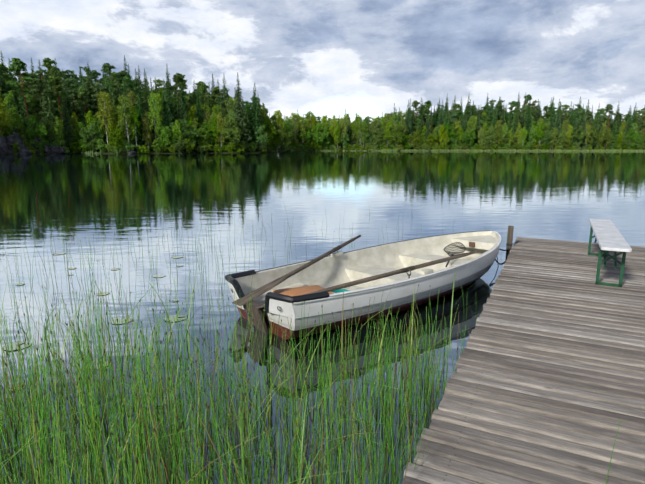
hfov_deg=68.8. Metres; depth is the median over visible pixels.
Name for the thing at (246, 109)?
pine tree
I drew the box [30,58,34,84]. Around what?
spruce tree
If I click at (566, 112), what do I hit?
pine tree
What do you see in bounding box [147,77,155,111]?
spruce tree
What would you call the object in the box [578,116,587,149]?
spruce tree
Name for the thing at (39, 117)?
birch tree
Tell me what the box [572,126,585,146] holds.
deciduous tree
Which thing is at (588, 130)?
birch tree
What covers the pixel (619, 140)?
birch tree
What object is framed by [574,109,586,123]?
pine tree
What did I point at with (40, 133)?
deciduous tree
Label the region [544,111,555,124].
pine tree
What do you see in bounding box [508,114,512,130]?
spruce tree
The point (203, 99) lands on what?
spruce tree
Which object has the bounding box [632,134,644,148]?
deciduous tree
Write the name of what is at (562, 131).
birch tree
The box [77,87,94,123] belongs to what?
pine tree
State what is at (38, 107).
pine tree
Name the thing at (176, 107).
spruce tree
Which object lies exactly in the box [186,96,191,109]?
birch tree
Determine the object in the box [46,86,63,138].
spruce tree
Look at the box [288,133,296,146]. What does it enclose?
deciduous tree
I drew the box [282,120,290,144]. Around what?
deciduous tree
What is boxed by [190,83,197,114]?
spruce tree
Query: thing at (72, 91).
pine tree
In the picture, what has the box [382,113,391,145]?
birch tree
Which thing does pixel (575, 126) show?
spruce tree
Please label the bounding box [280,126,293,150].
deciduous tree
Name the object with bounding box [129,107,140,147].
birch tree
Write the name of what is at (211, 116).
birch tree
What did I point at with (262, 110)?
birch tree
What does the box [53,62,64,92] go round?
spruce tree
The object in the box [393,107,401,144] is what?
spruce tree
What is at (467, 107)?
spruce tree
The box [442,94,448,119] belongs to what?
spruce tree
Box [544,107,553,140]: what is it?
spruce tree
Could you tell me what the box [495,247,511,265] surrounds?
mooring lines
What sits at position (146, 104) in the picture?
spruce tree
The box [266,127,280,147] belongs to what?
deciduous tree
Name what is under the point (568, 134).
birch tree
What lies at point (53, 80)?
pine tree
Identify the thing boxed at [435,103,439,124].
spruce tree
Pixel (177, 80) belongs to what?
pine tree
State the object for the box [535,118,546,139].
birch tree
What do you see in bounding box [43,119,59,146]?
deciduous tree
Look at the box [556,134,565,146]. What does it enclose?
deciduous tree
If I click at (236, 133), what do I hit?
deciduous tree
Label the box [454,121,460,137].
birch tree
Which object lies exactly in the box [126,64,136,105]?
spruce tree
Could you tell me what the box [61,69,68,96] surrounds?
spruce tree
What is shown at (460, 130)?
birch tree
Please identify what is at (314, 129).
deciduous tree
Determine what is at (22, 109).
spruce tree
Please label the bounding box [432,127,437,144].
birch tree
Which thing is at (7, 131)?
deciduous tree
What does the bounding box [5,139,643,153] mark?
terrain ground
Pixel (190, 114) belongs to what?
birch tree
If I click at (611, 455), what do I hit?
reeds
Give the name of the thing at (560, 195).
lake water
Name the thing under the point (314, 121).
birch tree
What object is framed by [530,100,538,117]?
pine tree
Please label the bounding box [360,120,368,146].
birch tree
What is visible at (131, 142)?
deciduous tree
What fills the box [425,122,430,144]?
spruce tree
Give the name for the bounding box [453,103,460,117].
pine tree
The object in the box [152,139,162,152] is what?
bush
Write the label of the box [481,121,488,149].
birch tree
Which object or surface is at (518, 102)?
spruce tree
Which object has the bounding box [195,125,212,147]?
deciduous tree
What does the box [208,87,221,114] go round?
pine tree
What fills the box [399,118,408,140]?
birch tree
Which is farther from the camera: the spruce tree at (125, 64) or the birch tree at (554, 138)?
the birch tree at (554, 138)
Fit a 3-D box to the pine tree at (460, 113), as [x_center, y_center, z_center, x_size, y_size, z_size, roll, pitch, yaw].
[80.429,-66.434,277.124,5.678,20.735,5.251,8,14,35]
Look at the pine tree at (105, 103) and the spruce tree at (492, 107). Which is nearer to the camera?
the pine tree at (105, 103)
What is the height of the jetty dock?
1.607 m
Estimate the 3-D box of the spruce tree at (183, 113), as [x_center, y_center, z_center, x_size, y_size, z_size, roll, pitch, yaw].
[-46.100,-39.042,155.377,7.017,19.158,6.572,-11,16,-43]
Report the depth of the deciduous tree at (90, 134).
143.52 m
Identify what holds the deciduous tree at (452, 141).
on the terrain ground
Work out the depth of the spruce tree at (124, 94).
155.73 m
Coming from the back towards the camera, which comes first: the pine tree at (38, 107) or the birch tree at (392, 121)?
the birch tree at (392, 121)
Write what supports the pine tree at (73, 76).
on the terrain ground
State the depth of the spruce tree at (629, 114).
271.57 m
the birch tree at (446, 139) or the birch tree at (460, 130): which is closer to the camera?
the birch tree at (446, 139)
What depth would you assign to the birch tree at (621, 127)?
255.97 m
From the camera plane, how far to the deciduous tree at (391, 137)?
262.52 m
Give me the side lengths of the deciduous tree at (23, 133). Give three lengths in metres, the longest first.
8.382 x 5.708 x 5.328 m
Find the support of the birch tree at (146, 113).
on the terrain ground
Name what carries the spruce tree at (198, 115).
on the terrain ground
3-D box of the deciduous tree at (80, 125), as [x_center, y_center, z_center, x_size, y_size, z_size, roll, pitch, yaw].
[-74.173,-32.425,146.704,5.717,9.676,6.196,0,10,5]
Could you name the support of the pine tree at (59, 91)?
on the terrain ground
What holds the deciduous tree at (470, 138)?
on the terrain ground
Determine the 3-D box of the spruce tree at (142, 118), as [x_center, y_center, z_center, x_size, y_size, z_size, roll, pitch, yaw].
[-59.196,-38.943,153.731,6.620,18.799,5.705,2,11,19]
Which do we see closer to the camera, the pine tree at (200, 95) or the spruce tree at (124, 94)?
the spruce tree at (124, 94)
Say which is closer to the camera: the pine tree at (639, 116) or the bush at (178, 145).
the bush at (178, 145)
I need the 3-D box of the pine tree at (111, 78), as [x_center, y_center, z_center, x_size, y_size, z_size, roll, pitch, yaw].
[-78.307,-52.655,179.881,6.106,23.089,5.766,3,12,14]
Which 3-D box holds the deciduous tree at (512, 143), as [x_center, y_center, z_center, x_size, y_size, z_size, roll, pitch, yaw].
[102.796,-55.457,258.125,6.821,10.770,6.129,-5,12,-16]
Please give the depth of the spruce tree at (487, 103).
286.27 m
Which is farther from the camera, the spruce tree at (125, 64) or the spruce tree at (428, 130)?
the spruce tree at (428, 130)
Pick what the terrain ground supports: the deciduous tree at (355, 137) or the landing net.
the deciduous tree at (355, 137)
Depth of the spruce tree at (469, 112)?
278.73 m
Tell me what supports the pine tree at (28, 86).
on the terrain ground
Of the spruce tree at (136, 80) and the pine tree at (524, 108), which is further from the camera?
the pine tree at (524, 108)
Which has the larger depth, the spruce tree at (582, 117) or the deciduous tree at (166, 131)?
the spruce tree at (582, 117)
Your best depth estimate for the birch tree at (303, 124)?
259.07 m
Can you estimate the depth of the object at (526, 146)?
252.38 m
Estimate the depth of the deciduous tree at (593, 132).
250.83 m
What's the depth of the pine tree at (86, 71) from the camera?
175.28 m
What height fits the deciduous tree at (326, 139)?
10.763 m
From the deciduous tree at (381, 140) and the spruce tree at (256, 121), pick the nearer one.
the spruce tree at (256, 121)
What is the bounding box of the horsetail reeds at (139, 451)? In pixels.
[0,199,506,483]
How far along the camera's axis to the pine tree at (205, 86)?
182.08 m
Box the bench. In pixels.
[588,219,631,286]
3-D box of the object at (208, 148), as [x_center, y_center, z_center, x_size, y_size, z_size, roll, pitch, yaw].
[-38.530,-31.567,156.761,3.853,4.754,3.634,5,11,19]
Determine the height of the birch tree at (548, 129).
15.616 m
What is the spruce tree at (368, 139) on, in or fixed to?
on the terrain ground
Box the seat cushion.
[273,285,333,295]
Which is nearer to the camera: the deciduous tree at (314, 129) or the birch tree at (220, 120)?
the birch tree at (220, 120)
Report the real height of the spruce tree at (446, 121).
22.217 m
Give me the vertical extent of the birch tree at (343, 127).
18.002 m
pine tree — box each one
[0,63,11,81]
[6,58,36,127]
[24,73,38,98]
[27,73,40,97]
[29,68,55,103]
[31,84,49,115]
[41,58,57,85]
[48,75,66,144]
[53,84,63,106]
[56,70,69,92]
[63,70,73,87]
[63,78,84,115]
[67,78,77,93]
[70,73,80,79]
[77,84,86,113]
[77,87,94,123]
[78,66,95,93]
[89,83,105,113]
[92,70,101,83]
[100,63,114,77]
[100,92,111,141]
[108,71,125,103]
[109,72,121,97]
[114,89,122,109]
[118,70,127,86]
[120,76,139,106]
[131,86,141,106]
[153,79,162,93]
[171,73,187,105]
[177,79,188,93]
[190,90,201,102]
[198,83,208,105]
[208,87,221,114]
[215,87,229,116]
[243,101,251,150]
[250,97,261,118]
[270,115,278,129]
[411,101,420,123]
[414,119,420,132]
[418,104,429,125]
[424,100,432,118]
[427,116,433,131]
[448,109,457,118]
[450,112,459,130]
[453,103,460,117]
[454,111,463,126]
[475,120,483,131]
[482,110,491,126]
[506,101,517,122]
[511,110,522,124]
[519,105,528,117]
[524,94,531,107]
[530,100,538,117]
[543,106,549,119]
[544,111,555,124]
[560,104,570,122]
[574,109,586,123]
[585,111,592,126]
[596,109,606,126]
[601,104,615,128]
[632,110,642,126]
[639,112,644,132]
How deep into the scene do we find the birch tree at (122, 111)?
143.62 m
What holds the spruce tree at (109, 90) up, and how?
on the terrain ground
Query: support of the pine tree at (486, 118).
on the terrain ground
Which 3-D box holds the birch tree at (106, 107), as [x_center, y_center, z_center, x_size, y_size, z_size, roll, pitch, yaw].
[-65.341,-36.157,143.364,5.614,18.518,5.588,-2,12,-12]
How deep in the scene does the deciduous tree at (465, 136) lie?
260.03 m
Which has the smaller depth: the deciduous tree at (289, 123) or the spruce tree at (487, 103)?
the deciduous tree at (289, 123)
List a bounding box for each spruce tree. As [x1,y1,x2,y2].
[0,52,8,74]
[0,68,6,91]
[0,75,4,100]
[10,94,20,121]
[16,80,21,113]
[18,72,35,128]
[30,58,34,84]
[40,74,63,144]
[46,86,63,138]
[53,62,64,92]
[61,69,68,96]
[61,96,76,151]
[62,81,79,140]
[77,66,85,111]
[80,64,98,126]
[81,108,88,148]
[101,67,115,111]
[103,65,117,121]
[119,79,131,142]
[123,55,128,74]
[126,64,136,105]
[133,68,141,98]
[133,98,147,146]
[135,96,149,147]
[140,69,150,108]
[141,76,149,111]
[142,85,150,113]
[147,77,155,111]
[147,100,159,150]
[159,79,174,150]
[163,65,173,104]
[167,81,176,146]
[172,84,180,124]
[174,95,190,150]
[179,77,188,114]
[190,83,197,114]
[193,92,203,145]
[200,83,207,121]
[205,83,212,112]
[210,74,216,100]
[217,110,226,150]
[219,77,227,128]
[233,72,251,148]
[249,83,261,151]
[346,127,351,147]
[364,120,371,146]
[375,120,381,149]
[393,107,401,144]
[404,100,412,147]
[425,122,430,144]
[432,110,435,128]
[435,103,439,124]
[437,105,443,126]
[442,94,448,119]
[444,110,449,131]
[458,118,465,143]
[463,96,469,120]
[467,99,471,122]
[473,110,480,145]
[484,94,489,124]
[487,98,493,129]
[490,102,497,131]
[499,106,505,127]
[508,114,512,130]
[511,105,520,145]
[517,95,521,112]
[519,95,532,147]
[520,111,525,144]
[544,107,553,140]
[552,102,561,147]
[568,104,574,123]
[569,121,579,147]
[574,96,581,122]
[577,107,586,149]
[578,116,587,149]
[584,99,591,125]
[590,114,600,146]
[595,121,602,146]
[608,104,619,147]
[612,117,617,144]
[622,121,630,142]
[625,105,631,125]
[625,108,632,134]
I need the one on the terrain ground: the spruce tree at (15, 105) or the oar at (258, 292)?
the spruce tree at (15, 105)
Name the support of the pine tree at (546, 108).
on the terrain ground
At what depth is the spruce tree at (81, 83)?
168.37 m
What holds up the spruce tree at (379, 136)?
on the terrain ground
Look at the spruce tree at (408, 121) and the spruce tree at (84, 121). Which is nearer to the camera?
the spruce tree at (84, 121)
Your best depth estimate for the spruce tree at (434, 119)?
285.33 m
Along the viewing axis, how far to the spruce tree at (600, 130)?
252.61 m
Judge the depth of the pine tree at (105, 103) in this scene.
147.61 m
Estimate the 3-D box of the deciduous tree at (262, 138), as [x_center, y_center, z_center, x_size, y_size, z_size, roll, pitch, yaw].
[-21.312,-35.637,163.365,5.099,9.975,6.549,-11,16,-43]
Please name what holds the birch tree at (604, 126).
on the terrain ground
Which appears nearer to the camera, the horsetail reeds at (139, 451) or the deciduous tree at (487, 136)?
the horsetail reeds at (139, 451)
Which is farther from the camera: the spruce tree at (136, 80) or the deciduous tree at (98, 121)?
the spruce tree at (136, 80)
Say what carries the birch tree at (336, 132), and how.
on the terrain ground
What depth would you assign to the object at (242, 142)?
159.11 m
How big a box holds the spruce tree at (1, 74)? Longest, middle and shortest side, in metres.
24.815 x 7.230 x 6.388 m
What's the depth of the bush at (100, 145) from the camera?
143.66 m
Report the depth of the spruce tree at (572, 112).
260.96 m
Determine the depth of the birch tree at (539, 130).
251.98 m
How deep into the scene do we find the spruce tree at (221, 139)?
159.55 m
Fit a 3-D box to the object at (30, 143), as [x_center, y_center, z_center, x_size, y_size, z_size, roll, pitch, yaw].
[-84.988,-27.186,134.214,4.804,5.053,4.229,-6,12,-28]
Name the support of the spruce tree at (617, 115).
on the terrain ground
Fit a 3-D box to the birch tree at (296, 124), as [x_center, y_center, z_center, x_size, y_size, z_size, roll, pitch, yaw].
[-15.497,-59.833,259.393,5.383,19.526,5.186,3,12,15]
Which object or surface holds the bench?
on the jetty dock
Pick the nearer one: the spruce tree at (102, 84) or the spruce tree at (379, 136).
the spruce tree at (102, 84)
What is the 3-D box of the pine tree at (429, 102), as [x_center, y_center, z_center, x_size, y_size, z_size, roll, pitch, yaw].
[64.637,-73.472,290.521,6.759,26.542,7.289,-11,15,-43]
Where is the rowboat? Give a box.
[225,230,501,339]
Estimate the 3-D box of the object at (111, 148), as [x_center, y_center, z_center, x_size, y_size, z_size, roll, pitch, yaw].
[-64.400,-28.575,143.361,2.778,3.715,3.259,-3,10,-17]
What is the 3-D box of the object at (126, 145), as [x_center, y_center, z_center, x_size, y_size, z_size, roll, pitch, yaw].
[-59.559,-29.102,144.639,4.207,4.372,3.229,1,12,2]
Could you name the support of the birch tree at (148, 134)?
on the terrain ground
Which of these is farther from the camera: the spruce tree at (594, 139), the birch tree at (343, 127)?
the birch tree at (343, 127)
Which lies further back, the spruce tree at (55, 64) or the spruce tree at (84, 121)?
the spruce tree at (55, 64)
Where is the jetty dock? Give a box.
[402,237,644,483]
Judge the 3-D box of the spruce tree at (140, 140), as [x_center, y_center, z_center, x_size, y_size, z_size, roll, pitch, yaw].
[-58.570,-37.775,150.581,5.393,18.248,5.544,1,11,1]
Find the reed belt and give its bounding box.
[82,149,644,153]
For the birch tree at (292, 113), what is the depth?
260.05 m
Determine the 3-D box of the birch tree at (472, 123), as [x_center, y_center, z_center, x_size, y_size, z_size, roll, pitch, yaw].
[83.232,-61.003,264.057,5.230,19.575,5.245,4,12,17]
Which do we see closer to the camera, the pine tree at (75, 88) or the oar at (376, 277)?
the oar at (376, 277)
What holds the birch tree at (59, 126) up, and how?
on the terrain ground
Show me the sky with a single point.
(363, 58)
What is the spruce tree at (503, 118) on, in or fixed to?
on the terrain ground
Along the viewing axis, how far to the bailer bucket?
5.57 m
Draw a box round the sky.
[0,0,644,128]
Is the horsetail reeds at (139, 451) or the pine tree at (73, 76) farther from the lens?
the pine tree at (73, 76)
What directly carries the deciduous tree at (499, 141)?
on the terrain ground
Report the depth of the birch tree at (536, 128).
252.54 m
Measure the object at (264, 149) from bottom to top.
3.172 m
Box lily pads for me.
[4,252,185,390]
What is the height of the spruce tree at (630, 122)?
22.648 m
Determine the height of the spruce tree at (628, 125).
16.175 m
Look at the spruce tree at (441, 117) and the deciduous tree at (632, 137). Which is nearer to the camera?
the deciduous tree at (632, 137)
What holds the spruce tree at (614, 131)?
on the terrain ground
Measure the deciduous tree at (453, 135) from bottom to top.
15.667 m
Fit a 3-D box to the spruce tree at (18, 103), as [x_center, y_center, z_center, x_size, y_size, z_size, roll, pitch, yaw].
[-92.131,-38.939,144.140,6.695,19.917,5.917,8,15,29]
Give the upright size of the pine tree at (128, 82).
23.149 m
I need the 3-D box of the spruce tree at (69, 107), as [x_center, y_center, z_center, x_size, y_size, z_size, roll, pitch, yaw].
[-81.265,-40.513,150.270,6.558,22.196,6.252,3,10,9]
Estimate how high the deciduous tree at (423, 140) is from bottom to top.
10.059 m
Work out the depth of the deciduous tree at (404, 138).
259.61 m
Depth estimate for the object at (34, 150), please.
134.67 m
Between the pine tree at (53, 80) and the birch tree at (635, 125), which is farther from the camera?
the birch tree at (635, 125)
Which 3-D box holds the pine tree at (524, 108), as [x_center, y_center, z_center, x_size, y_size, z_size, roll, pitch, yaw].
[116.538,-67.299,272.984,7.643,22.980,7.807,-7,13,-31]
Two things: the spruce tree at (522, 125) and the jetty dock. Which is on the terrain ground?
the spruce tree at (522, 125)
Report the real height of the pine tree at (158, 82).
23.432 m
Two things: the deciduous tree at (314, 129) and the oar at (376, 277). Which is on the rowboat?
the oar at (376, 277)
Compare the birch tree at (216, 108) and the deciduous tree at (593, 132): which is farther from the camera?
the deciduous tree at (593, 132)
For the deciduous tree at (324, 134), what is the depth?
259.92 m
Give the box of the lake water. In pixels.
[0,151,644,483]
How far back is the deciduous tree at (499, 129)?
256.81 m
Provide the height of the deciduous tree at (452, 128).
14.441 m
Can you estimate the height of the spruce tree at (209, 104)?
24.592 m
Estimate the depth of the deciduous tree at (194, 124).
156.66 m
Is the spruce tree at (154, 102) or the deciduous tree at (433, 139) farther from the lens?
the deciduous tree at (433, 139)
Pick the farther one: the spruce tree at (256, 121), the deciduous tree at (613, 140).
the deciduous tree at (613, 140)
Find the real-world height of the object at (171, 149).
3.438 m
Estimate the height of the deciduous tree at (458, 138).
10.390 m
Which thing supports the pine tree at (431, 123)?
on the terrain ground
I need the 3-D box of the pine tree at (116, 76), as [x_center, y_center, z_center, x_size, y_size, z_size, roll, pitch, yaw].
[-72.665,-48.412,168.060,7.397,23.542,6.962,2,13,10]
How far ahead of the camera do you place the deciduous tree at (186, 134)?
152.81 m
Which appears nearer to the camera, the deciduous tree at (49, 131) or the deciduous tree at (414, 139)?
the deciduous tree at (49, 131)
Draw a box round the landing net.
[444,242,465,266]
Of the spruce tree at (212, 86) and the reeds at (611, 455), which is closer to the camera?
the reeds at (611, 455)
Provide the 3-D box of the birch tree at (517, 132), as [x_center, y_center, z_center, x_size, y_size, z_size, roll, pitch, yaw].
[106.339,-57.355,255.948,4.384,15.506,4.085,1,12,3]
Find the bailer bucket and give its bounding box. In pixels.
[331,289,349,292]
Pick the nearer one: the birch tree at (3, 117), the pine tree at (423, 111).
the birch tree at (3, 117)
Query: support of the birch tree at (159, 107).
on the terrain ground
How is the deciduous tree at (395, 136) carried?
on the terrain ground
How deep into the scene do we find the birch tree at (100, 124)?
148.12 m
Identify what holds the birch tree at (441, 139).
on the terrain ground
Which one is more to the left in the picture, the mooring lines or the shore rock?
the shore rock
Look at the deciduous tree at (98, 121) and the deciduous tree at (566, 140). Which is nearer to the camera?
the deciduous tree at (98, 121)
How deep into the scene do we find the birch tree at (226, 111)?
169.58 m
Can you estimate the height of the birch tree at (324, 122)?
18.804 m
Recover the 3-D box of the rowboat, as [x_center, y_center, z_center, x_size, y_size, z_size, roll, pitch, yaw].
[0.937,0.410,5.875,4.251,0.620,1.606,-10,12,-38]
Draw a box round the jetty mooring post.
[505,226,513,260]
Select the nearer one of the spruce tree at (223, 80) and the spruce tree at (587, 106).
the spruce tree at (223, 80)
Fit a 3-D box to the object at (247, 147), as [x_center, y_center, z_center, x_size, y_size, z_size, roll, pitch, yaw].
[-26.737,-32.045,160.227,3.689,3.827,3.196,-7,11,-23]
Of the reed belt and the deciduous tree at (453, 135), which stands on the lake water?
the reed belt
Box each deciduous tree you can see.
[0,113,11,135]
[15,124,35,142]
[24,115,48,152]
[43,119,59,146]
[60,117,84,140]
[73,122,89,146]
[79,123,100,150]
[91,115,108,148]
[106,128,124,149]
[118,121,136,148]
[152,122,172,139]
[157,126,175,150]
[176,119,198,145]
[189,118,203,149]
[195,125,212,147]
[198,122,212,147]
[208,113,225,148]
[221,115,242,145]
[233,115,252,142]
[252,124,267,152]
[261,116,277,151]
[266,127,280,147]
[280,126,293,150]
[282,116,294,147]
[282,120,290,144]
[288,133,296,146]
[299,126,312,145]
[310,122,328,149]
[310,124,325,147]
[321,132,331,148]
[338,131,348,145]
[350,132,359,144]
[369,118,383,146]
[376,130,386,146]
[386,127,395,145]
[389,124,404,145]
[401,132,409,145]
[410,132,421,145]
[411,130,421,144]
[420,133,425,144]
[426,134,436,147]
[437,122,454,143]
[446,136,457,147]
[449,124,457,138]
[456,133,466,147]
[460,131,470,146]
[463,128,476,148]
[482,127,495,147]
[490,125,504,143]
[493,131,504,148]
[500,133,511,145]
[506,133,516,145]
[527,121,541,147]
[541,131,554,148]
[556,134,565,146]
[560,137,571,149]
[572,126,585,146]
[587,125,597,145]
[594,133,604,147]
[598,128,612,148]
[606,136,616,148]
[621,134,630,146]
[625,127,638,146]
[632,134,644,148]
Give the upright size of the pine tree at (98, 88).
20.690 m
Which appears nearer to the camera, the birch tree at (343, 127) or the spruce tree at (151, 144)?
the spruce tree at (151, 144)
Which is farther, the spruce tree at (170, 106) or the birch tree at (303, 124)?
the birch tree at (303, 124)
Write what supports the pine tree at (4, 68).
on the terrain ground
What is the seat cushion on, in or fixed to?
on the rowboat
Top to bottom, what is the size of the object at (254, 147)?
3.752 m
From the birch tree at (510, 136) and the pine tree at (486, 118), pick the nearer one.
the birch tree at (510, 136)
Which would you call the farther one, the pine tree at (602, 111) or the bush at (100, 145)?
the pine tree at (602, 111)
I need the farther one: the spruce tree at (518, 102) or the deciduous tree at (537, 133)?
the spruce tree at (518, 102)
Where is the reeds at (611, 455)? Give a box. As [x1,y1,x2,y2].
[606,421,644,483]
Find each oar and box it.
[232,235,360,305]
[255,251,476,308]
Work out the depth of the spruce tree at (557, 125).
252.06 m
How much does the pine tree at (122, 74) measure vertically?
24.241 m
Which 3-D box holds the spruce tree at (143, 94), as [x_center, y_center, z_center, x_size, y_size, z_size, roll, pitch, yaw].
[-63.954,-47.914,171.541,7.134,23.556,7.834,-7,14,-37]
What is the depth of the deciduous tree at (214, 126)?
157.38 m
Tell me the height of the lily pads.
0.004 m
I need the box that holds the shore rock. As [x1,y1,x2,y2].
[0,132,136,153]
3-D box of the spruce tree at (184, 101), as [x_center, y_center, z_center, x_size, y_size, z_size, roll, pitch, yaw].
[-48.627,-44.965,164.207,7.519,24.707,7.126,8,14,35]
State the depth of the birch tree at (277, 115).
223.75 m
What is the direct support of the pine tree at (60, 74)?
on the terrain ground
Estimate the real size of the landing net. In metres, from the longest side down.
0.823 x 0.291 x 0.141 m
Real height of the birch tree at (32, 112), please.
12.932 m
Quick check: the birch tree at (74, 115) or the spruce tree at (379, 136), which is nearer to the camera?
the birch tree at (74, 115)
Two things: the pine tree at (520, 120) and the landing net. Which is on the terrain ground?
the pine tree at (520, 120)
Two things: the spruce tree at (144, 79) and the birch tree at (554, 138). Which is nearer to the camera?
the spruce tree at (144, 79)
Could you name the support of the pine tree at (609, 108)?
on the terrain ground
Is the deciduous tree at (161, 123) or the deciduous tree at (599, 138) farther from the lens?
the deciduous tree at (599, 138)
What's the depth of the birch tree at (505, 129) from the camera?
254.98 m
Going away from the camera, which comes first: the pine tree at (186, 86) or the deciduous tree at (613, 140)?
the pine tree at (186, 86)
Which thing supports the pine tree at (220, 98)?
on the terrain ground
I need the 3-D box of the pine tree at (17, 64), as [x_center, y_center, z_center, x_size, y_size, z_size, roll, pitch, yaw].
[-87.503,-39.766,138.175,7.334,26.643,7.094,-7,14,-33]
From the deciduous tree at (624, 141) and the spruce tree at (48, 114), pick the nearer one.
the spruce tree at (48, 114)
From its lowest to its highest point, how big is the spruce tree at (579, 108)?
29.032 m
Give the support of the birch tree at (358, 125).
on the terrain ground
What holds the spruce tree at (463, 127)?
on the terrain ground
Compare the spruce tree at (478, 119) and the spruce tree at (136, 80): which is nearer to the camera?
the spruce tree at (136, 80)
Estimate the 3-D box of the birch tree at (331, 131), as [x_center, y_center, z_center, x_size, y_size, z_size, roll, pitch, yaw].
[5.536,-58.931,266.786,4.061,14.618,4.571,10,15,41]
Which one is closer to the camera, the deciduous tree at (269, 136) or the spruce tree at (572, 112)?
the deciduous tree at (269, 136)
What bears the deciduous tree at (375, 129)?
on the terrain ground
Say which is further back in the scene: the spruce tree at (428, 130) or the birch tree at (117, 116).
the spruce tree at (428, 130)
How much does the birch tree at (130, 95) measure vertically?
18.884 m
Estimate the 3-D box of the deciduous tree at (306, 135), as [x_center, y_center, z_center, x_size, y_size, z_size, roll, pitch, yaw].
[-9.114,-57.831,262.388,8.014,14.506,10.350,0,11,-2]
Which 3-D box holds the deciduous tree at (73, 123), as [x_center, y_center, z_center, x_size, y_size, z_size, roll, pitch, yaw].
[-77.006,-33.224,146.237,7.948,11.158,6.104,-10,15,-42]
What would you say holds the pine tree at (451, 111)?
on the terrain ground
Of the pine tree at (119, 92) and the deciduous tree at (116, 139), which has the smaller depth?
the deciduous tree at (116, 139)
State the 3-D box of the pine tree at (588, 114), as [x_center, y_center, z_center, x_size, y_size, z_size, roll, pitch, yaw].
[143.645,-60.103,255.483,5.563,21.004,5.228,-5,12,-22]
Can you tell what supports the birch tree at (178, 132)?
on the terrain ground
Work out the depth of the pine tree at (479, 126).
263.81 m
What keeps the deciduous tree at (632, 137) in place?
on the terrain ground
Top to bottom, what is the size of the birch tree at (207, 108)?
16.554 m
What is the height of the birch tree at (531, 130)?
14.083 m
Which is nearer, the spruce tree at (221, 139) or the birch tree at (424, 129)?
the spruce tree at (221, 139)
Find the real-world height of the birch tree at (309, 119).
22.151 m
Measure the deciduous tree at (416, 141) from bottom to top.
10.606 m
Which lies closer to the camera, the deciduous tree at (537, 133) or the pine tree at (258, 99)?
the pine tree at (258, 99)
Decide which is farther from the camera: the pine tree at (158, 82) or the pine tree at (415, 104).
the pine tree at (415, 104)
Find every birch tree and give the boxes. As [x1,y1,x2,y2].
[0,87,11,136]
[0,91,23,135]
[29,103,38,125]
[37,102,47,124]
[52,116,64,145]
[68,112,77,130]
[84,109,96,147]
[95,112,105,138]
[96,92,115,151]
[106,112,118,141]
[115,95,134,143]
[115,101,125,134]
[124,90,137,142]
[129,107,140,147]
[141,112,154,148]
[141,114,154,147]
[147,92,163,150]
[171,119,182,151]
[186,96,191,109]
[187,105,199,148]
[188,117,195,151]
[201,104,210,119]
[202,112,209,139]
[208,111,215,145]
[212,105,220,119]
[215,112,226,146]
[223,98,235,144]
[225,109,234,150]
[259,103,269,133]
[272,110,282,130]
[274,116,282,139]
[290,115,298,138]
[291,112,299,149]
[299,116,307,141]
[305,111,314,129]
[309,116,316,138]
[322,118,327,127]
[328,125,333,142]
[333,122,340,146]
[339,119,346,146]
[342,114,350,138]
[350,120,357,142]
[355,117,364,144]
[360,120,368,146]
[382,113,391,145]
[384,123,391,145]
[388,114,395,140]
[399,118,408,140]
[421,126,427,138]
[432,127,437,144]
[439,125,445,143]
[443,130,449,149]
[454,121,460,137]
[457,127,462,143]
[467,115,475,136]
[478,127,483,143]
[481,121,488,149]
[495,119,502,132]
[501,122,508,147]
[508,129,513,144]
[514,122,522,149]
[519,126,527,147]
[528,125,535,143]
[533,125,537,141]
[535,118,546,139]
[536,123,544,143]
[544,121,552,149]
[550,128,558,149]
[559,127,565,137]
[561,119,568,132]
[565,124,573,144]
[584,124,591,142]
[600,120,607,143]
[617,134,622,145]
[618,125,625,143]
[629,123,637,142]

